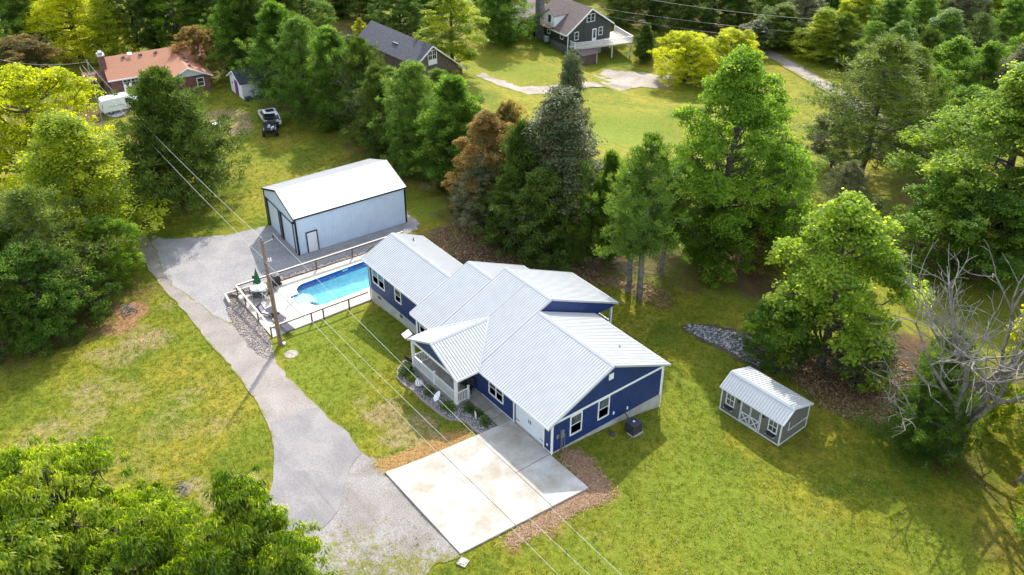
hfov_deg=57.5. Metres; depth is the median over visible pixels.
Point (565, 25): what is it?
house
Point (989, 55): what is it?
cedar tree
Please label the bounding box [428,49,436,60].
window
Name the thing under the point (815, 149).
broadleaf tree
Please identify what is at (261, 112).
white car
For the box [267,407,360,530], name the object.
asphalt patch
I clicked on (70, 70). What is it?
bush
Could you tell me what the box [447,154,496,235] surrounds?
broadleaf tree
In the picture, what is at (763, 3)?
broadleaf tree
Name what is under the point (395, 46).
grey roof house
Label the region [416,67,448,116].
cedar tree
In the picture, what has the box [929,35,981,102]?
broadleaf tree
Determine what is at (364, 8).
cedar tree
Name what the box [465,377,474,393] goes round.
porch chair
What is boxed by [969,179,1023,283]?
broadleaf tree
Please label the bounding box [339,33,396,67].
cedar tree
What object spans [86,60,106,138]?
service mast
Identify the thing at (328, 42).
cedar tree
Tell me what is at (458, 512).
concrete driveway
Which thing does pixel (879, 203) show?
bush
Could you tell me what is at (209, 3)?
broadleaf tree
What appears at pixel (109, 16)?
broadleaf tree
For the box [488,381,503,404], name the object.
window
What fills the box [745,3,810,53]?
cedar tree
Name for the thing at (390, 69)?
cedar tree
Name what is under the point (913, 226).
broadleaf tree
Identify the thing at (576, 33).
window
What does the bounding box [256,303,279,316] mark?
sun lounger
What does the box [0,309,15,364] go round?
bush
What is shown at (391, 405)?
power line
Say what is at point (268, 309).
sun lounger
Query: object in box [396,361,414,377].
shrub
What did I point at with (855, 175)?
pine tree
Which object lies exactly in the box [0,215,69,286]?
cedar tree
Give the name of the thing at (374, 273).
window
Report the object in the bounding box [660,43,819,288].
broadleaf tree
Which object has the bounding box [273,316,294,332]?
sun lounger
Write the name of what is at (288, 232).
roll up door
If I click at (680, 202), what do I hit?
cedar tree
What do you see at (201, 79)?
window
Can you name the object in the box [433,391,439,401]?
white paddle sign
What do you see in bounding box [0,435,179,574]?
hickory tree
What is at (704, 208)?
cedar tree
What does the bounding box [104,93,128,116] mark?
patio
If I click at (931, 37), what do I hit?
cedar tree
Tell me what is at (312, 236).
side door
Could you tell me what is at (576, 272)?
woodland litter
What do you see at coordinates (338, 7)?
cedar tree
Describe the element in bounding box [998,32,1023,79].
broadleaf tree
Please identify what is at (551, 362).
blue house
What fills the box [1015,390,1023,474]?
broadleaf tree
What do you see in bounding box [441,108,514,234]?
broadleaf tree
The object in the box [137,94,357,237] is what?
yard grass
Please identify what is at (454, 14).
tall tree
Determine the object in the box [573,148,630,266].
cedar tree
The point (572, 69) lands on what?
tree
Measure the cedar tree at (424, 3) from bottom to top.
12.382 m
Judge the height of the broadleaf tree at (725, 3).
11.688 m
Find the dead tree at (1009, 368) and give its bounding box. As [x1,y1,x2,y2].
[861,238,1023,455]
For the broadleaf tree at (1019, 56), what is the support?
on the ground at (626, 120)
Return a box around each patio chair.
[241,287,251,296]
[252,292,261,302]
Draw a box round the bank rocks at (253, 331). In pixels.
[226,288,273,358]
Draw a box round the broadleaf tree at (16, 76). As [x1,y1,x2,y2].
[0,62,124,197]
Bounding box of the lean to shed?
[572,44,598,65]
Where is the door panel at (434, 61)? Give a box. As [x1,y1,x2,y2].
[428,59,436,65]
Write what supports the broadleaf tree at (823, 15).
on the ground at (626, 120)
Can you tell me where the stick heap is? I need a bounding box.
[168,474,193,495]
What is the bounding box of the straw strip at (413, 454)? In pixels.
[370,427,473,472]
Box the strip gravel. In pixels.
[231,251,365,294]
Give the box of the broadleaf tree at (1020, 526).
[1009,488,1023,548]
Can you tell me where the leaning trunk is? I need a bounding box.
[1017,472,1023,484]
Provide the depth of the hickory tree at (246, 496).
40.88 m
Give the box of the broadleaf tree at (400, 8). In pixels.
[364,0,428,37]
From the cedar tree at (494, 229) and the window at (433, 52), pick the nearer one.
the cedar tree at (494, 229)
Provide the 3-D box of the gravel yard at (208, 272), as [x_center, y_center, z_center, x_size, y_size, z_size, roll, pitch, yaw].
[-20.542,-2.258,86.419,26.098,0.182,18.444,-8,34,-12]
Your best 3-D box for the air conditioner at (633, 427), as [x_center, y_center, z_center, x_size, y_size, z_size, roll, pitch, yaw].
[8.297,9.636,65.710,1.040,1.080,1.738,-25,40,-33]
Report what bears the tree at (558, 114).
on the ground at (626, 120)
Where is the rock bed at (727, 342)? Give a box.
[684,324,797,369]
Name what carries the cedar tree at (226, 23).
on the ground at (626, 120)
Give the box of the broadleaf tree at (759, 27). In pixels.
[739,19,784,51]
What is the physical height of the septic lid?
0.230 m
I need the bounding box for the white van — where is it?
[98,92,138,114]
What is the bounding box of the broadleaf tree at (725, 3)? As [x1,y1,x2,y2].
[695,0,745,28]
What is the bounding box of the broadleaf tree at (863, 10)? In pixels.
[834,0,886,41]
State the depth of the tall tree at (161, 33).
136.09 m
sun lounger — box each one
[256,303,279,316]
[265,306,285,319]
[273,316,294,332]
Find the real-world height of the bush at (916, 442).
6.596 m
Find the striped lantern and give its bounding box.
[415,378,423,386]
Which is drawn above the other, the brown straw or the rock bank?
the rock bank
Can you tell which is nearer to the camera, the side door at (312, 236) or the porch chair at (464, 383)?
the porch chair at (464, 383)
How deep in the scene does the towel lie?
78.50 m
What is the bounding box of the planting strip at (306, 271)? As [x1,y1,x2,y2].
[233,251,366,294]
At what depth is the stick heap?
61.09 m
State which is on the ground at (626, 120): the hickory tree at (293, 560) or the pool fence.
the hickory tree at (293, 560)
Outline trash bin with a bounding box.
[270,272,281,285]
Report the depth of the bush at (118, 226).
81.42 m
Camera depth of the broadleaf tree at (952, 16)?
149.93 m
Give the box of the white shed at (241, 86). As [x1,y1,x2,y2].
[226,66,275,98]
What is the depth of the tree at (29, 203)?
75.76 m
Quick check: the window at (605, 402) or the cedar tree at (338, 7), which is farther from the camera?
the cedar tree at (338, 7)
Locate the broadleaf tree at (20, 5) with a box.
[3,0,64,53]
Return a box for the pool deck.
[238,254,371,337]
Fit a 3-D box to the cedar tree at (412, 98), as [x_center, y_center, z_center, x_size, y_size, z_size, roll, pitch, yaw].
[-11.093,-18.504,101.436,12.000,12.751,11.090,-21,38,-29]
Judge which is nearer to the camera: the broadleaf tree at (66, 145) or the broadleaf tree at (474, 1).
the broadleaf tree at (66, 145)
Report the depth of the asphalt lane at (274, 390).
73.21 m
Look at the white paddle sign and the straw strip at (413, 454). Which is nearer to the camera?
the straw strip at (413, 454)
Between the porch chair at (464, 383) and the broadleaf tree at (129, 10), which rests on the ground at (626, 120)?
the broadleaf tree at (129, 10)
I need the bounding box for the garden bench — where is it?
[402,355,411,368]
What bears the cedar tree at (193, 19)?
on the ground at (626, 120)
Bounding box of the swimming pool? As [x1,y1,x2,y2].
[288,261,369,305]
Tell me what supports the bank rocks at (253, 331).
on the rock bank
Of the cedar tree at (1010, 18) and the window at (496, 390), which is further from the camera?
the cedar tree at (1010, 18)
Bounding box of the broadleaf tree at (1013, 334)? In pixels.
[996,304,1023,373]
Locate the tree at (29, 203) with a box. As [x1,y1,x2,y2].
[0,180,132,317]
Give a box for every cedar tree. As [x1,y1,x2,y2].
[0,0,48,62]
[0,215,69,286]
[0,279,60,359]
[94,64,255,223]
[122,0,184,49]
[162,0,213,44]
[197,0,252,78]
[220,0,275,68]
[230,0,318,99]
[248,13,343,122]
[262,0,322,23]
[278,24,360,131]
[316,0,373,17]
[320,36,401,140]
[336,62,406,160]
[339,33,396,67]
[342,0,384,21]
[349,65,402,129]
[362,59,442,168]
[380,115,430,179]
[395,0,451,23]
[397,74,487,198]
[414,120,459,191]
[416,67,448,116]
[457,0,543,49]
[468,165,602,271]
[473,173,527,258]
[475,118,562,234]
[542,158,616,264]
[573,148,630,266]
[587,0,643,27]
[591,155,672,292]
[615,131,693,300]
[617,0,679,28]
[624,23,657,62]
[647,0,722,35]
[653,168,712,274]
[671,175,750,272]
[698,137,828,274]
[705,0,765,28]
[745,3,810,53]
[775,166,825,236]
[802,0,858,13]
[803,11,870,65]
[854,0,927,50]
[867,65,957,152]
[886,326,993,461]
[897,83,1004,173]
[910,27,947,66]
[946,40,1015,104]
[971,0,1023,52]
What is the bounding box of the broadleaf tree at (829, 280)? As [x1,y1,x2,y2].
[740,187,935,393]
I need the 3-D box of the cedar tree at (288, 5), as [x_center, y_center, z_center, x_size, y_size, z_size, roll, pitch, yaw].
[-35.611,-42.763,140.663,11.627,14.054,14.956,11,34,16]
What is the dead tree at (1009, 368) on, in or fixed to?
on the ground at (626, 120)
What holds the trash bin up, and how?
on the pool deck
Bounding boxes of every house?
[79,43,212,93]
[358,20,466,78]
[362,233,670,454]
[505,0,632,57]
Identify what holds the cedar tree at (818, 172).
on the ground at (626, 120)
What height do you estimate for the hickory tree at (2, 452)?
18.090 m
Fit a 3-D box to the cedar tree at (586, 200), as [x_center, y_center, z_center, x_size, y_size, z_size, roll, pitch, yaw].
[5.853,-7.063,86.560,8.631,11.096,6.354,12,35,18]
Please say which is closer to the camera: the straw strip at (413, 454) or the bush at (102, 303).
the straw strip at (413, 454)
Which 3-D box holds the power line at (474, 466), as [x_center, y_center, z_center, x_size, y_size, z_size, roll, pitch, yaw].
[-3.336,8.983,53.954,0.016,0.812,51.162,-23,39,-31]
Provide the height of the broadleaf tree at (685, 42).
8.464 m
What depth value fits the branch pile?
79.74 m
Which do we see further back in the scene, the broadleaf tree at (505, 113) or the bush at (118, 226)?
the broadleaf tree at (505, 113)
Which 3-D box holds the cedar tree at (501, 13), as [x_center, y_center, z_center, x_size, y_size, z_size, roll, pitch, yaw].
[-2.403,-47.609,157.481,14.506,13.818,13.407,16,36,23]
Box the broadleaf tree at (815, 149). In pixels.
[804,100,860,168]
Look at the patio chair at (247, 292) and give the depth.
80.82 m
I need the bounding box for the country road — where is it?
[629,17,891,132]
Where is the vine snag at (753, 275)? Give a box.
[746,192,782,278]
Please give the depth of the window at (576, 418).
63.05 m
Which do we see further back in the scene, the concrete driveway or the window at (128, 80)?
the window at (128, 80)
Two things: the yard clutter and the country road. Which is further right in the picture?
the country road
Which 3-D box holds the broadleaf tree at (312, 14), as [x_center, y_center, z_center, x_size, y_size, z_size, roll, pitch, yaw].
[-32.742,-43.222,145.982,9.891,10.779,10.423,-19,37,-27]
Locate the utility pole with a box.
[260,233,285,345]
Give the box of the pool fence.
[235,231,402,337]
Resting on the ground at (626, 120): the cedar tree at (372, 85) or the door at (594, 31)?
the cedar tree at (372, 85)
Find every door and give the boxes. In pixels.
[234,79,238,95]
[268,201,280,233]
[281,214,294,248]
[307,231,318,251]
[516,405,542,443]
[592,28,596,40]
[739,402,751,425]
[748,408,760,431]
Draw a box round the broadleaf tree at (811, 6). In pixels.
[777,0,827,48]
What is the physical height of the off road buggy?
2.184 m
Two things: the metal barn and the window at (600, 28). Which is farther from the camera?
the window at (600, 28)
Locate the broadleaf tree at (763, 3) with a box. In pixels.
[742,0,800,24]
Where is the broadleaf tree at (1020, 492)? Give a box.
[1013,482,1023,519]
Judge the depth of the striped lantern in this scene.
69.17 m
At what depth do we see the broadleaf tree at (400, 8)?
149.95 m
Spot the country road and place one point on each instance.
(799, 70)
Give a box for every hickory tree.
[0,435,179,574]
[0,449,55,533]
[0,494,61,572]
[0,501,138,574]
[56,491,214,574]
[137,512,279,574]
[186,463,338,574]
[256,530,322,574]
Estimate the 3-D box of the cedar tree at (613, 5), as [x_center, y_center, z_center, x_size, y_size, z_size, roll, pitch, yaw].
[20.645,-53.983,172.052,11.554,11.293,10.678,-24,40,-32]
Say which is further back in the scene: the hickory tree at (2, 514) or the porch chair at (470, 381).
the porch chair at (470, 381)
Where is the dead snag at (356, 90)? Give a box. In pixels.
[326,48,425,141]
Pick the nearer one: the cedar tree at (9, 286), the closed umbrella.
the cedar tree at (9, 286)
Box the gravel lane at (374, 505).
[271,452,463,574]
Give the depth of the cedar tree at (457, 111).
95.42 m
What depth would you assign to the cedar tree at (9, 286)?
73.26 m
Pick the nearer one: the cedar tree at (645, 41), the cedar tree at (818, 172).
the cedar tree at (818, 172)
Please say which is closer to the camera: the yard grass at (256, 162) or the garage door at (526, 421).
the garage door at (526, 421)
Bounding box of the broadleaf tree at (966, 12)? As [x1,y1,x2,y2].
[938,0,993,36]
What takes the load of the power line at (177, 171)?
attached to the utility pole
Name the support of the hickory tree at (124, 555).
on the ground at (626, 120)
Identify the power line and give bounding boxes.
[83,66,262,257]
[88,63,255,232]
[269,276,483,499]
[273,234,615,569]
[361,357,583,569]
[589,6,800,32]
[655,0,817,19]
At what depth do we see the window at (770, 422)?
65.53 m
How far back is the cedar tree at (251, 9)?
124.50 m
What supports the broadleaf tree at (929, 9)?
on the ground at (626, 120)
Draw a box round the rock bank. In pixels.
[228,288,274,358]
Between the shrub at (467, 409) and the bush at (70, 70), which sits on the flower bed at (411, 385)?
the shrub at (467, 409)
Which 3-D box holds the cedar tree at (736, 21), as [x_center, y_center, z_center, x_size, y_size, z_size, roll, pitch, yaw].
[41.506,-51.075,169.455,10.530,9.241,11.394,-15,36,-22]
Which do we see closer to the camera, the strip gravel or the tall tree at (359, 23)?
the strip gravel
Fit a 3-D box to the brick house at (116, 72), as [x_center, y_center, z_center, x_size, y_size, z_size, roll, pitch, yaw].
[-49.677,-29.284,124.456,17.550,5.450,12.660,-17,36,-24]
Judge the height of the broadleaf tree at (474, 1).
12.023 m
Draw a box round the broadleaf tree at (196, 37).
[169,24,224,76]
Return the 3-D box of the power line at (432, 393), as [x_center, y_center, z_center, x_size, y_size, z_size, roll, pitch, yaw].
[-2.094,8.047,53.196,0.016,1.525,52.981,-22,39,-30]
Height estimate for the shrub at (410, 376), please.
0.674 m
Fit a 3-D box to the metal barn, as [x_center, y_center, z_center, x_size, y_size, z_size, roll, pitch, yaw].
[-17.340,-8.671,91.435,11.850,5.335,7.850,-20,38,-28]
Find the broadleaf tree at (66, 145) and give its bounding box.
[0,110,173,267]
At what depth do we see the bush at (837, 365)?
71.99 m
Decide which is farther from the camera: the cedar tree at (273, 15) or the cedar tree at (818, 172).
the cedar tree at (273, 15)
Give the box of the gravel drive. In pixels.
[476,69,676,94]
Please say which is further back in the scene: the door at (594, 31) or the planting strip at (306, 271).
the door at (594, 31)
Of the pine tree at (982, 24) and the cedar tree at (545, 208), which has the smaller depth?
the cedar tree at (545, 208)
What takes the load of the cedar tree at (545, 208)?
on the ground at (626, 120)
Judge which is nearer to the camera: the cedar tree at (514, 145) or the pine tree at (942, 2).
the cedar tree at (514, 145)
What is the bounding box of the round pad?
[284,350,297,357]
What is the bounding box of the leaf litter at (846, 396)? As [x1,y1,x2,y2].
[736,351,916,426]
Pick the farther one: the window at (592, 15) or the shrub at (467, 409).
the window at (592, 15)
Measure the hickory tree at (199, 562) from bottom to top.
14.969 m
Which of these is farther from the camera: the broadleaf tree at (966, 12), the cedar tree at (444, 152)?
the broadleaf tree at (966, 12)
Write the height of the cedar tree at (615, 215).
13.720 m
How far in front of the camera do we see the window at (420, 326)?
72.74 m
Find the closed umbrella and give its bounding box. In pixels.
[254,269,262,295]
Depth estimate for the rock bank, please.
77.03 m
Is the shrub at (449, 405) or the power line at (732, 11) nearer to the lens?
the shrub at (449, 405)
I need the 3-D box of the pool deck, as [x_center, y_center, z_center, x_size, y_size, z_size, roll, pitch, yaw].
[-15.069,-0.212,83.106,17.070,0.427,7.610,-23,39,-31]
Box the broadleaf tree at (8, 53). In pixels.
[0,33,66,87]
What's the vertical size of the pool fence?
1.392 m
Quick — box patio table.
[250,283,266,291]
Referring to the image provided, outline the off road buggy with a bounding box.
[262,113,279,136]
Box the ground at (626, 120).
[0,0,1023,574]
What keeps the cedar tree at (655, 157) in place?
on the ground at (626, 120)
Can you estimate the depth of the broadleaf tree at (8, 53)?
124.46 m
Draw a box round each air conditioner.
[543,34,549,41]
[624,413,642,437]
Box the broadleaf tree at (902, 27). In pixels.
[870,20,919,73]
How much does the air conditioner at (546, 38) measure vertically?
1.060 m
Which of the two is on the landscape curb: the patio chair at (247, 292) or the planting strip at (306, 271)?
the planting strip at (306, 271)
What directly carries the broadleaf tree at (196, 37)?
on the ground at (626, 120)
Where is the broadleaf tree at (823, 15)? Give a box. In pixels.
[786,6,852,59]
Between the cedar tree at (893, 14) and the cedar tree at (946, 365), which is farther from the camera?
the cedar tree at (893, 14)
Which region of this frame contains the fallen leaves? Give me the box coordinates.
[556,348,1009,574]
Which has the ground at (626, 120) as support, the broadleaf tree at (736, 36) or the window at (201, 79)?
the broadleaf tree at (736, 36)
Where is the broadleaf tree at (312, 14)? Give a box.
[290,0,338,34]
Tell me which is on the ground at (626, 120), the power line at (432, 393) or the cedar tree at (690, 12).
the cedar tree at (690, 12)
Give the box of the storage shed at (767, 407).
[719,366,813,445]
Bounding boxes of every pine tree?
[787,31,960,179]
[816,159,884,213]
[842,20,888,79]
[867,44,954,160]
[910,0,953,23]
[951,11,1009,67]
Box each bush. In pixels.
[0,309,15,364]
[37,62,74,80]
[59,267,122,324]
[69,214,147,290]
[733,290,827,379]
[815,312,903,387]
[851,376,987,474]
[864,196,894,219]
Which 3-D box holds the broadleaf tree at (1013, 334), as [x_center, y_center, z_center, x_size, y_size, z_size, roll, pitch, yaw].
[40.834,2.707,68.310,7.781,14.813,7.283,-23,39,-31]
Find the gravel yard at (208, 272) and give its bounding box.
[149,210,421,323]
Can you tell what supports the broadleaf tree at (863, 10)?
on the ground at (626, 120)
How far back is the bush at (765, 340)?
71.78 m
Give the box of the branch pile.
[115,303,137,315]
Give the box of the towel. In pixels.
[258,305,268,313]
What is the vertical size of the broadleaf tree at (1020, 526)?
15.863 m
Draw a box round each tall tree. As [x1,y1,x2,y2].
[143,0,199,47]
[350,17,366,35]
[413,0,489,76]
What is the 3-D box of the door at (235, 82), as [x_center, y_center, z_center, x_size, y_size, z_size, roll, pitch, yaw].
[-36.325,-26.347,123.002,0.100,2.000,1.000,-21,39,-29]
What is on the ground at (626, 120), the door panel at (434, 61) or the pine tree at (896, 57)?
the pine tree at (896, 57)
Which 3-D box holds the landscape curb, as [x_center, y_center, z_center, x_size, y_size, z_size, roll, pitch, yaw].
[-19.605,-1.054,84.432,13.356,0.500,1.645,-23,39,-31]
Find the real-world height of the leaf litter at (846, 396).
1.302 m
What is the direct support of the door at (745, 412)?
in the storage shed at (767, 407)
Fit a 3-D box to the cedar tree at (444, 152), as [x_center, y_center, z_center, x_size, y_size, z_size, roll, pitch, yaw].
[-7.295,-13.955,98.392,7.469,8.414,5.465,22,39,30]
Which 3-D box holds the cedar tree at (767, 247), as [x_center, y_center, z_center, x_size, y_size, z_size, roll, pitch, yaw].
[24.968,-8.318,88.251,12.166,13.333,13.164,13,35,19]
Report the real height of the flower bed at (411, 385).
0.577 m
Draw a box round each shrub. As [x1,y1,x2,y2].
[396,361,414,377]
[407,374,416,382]
[423,385,434,397]
[439,400,456,413]
[463,402,474,413]
[472,408,483,417]
[478,415,490,426]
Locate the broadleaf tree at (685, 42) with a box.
[646,30,720,86]
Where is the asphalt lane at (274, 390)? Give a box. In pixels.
[118,234,354,446]
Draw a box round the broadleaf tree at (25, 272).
[0,242,97,356]
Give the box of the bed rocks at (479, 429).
[399,357,495,431]
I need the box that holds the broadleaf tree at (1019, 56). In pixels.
[990,42,1023,92]
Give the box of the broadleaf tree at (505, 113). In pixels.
[494,99,529,160]
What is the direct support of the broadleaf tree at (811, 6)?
on the ground at (626, 120)
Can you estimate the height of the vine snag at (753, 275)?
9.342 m
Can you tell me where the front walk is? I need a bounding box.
[469,394,510,425]
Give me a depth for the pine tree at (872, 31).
147.36 m
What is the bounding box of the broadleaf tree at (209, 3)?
[193,0,222,46]
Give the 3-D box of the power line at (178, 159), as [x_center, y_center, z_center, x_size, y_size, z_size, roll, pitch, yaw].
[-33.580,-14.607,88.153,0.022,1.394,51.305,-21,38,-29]
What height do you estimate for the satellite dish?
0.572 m
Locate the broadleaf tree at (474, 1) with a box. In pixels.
[471,0,493,12]
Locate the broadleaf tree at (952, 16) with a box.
[923,7,975,62]
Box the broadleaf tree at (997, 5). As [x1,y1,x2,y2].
[963,0,1007,20]
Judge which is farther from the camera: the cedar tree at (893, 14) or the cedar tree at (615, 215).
the cedar tree at (893, 14)
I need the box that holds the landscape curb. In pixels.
[224,254,361,305]
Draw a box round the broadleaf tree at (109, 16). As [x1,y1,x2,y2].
[78,0,141,61]
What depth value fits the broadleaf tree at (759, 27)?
157.87 m
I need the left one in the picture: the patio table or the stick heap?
the stick heap
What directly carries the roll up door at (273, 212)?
in the metal barn
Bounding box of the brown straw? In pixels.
[497,445,617,550]
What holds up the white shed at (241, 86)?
on the ground at (626, 120)
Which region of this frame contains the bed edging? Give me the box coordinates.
[397,360,481,433]
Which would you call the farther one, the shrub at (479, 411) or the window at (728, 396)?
the window at (728, 396)
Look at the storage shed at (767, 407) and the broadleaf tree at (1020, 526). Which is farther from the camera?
the storage shed at (767, 407)
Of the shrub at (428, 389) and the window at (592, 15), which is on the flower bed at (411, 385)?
the shrub at (428, 389)
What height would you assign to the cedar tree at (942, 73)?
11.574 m
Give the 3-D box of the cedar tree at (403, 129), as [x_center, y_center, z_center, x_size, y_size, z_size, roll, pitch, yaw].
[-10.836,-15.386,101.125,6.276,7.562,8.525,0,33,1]
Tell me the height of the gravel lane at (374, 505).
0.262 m
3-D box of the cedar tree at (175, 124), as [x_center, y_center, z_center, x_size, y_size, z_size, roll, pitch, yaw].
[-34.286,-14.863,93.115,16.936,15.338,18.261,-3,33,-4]
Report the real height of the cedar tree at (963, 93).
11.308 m
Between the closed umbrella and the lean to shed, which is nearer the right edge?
the lean to shed
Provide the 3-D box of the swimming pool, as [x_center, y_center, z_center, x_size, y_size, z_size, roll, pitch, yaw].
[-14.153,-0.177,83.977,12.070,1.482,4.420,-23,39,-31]
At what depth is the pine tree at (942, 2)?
166.33 m
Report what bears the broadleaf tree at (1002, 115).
on the ground at (626, 120)
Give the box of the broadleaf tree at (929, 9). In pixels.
[904,0,944,36]
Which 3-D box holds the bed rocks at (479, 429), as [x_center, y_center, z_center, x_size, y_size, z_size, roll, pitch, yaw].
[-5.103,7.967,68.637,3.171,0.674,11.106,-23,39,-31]
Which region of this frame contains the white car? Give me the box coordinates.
[258,107,281,124]
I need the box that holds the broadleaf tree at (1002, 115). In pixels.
[882,59,1023,274]
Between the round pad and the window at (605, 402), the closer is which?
the window at (605, 402)
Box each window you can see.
[122,78,139,85]
[196,77,204,86]
[371,268,384,291]
[394,287,401,304]
[419,323,425,331]
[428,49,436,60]
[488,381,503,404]
[569,410,582,435]
[574,32,578,40]
[587,13,594,22]
[597,395,609,420]
[598,26,602,34]
[725,392,735,407]
[767,418,778,434]
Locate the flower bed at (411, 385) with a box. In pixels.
[399,357,495,430]
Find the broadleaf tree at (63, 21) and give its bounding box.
[17,0,126,62]
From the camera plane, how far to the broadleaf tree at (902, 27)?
143.70 m
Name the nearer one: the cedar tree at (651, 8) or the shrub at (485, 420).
the shrub at (485, 420)
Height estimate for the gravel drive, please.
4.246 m
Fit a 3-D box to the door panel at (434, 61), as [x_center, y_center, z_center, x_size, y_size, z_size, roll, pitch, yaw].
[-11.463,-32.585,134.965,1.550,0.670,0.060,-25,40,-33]
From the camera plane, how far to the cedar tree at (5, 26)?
132.04 m
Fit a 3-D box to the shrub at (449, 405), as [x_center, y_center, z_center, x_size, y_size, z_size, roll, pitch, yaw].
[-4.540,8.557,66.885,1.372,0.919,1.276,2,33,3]
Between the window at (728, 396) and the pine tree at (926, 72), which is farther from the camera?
the pine tree at (926, 72)
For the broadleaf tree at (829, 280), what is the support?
on the ground at (626, 120)
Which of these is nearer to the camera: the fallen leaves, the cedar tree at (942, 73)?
the fallen leaves
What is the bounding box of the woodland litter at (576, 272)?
[427,217,674,309]
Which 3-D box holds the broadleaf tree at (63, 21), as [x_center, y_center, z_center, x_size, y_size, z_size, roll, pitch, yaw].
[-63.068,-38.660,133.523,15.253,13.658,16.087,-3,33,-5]
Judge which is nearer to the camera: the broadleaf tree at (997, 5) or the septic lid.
the septic lid
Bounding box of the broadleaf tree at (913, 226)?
[885,169,1023,297]
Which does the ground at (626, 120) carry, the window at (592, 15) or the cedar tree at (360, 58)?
the cedar tree at (360, 58)
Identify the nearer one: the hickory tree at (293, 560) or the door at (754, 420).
the hickory tree at (293, 560)
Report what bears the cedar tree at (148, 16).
on the ground at (626, 120)
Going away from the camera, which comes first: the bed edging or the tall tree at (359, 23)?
the bed edging
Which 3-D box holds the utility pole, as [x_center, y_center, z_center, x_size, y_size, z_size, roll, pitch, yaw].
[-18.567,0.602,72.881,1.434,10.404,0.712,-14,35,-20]
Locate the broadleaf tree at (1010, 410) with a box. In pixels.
[976,374,1019,434]
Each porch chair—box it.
[460,378,467,387]
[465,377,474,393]
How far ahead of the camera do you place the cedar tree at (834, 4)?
170.33 m
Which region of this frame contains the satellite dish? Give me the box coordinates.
[401,329,411,338]
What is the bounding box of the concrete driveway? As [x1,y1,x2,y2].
[385,420,587,553]
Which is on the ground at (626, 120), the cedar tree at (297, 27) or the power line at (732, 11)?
the cedar tree at (297, 27)
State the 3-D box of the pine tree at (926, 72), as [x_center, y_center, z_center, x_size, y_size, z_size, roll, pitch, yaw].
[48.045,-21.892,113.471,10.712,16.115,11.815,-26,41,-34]
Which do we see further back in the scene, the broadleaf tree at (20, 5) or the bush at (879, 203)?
the broadleaf tree at (20, 5)
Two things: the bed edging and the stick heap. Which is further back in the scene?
the bed edging
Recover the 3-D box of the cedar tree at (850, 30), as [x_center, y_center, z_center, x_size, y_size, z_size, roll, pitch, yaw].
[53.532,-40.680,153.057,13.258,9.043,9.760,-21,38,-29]
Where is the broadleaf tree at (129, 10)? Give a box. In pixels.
[108,0,156,51]
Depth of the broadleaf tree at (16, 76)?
94.67 m
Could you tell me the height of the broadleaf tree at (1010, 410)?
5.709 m
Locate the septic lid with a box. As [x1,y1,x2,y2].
[456,556,469,567]
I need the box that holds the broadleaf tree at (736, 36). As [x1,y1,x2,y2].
[700,26,767,74]
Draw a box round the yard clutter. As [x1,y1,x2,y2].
[244,87,267,101]
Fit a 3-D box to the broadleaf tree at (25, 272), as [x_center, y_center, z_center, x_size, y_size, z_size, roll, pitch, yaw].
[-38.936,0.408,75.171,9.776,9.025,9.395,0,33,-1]
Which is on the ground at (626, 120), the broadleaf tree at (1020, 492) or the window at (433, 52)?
the broadleaf tree at (1020, 492)
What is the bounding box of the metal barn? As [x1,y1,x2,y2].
[261,158,406,255]
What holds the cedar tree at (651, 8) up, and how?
on the ground at (626, 120)

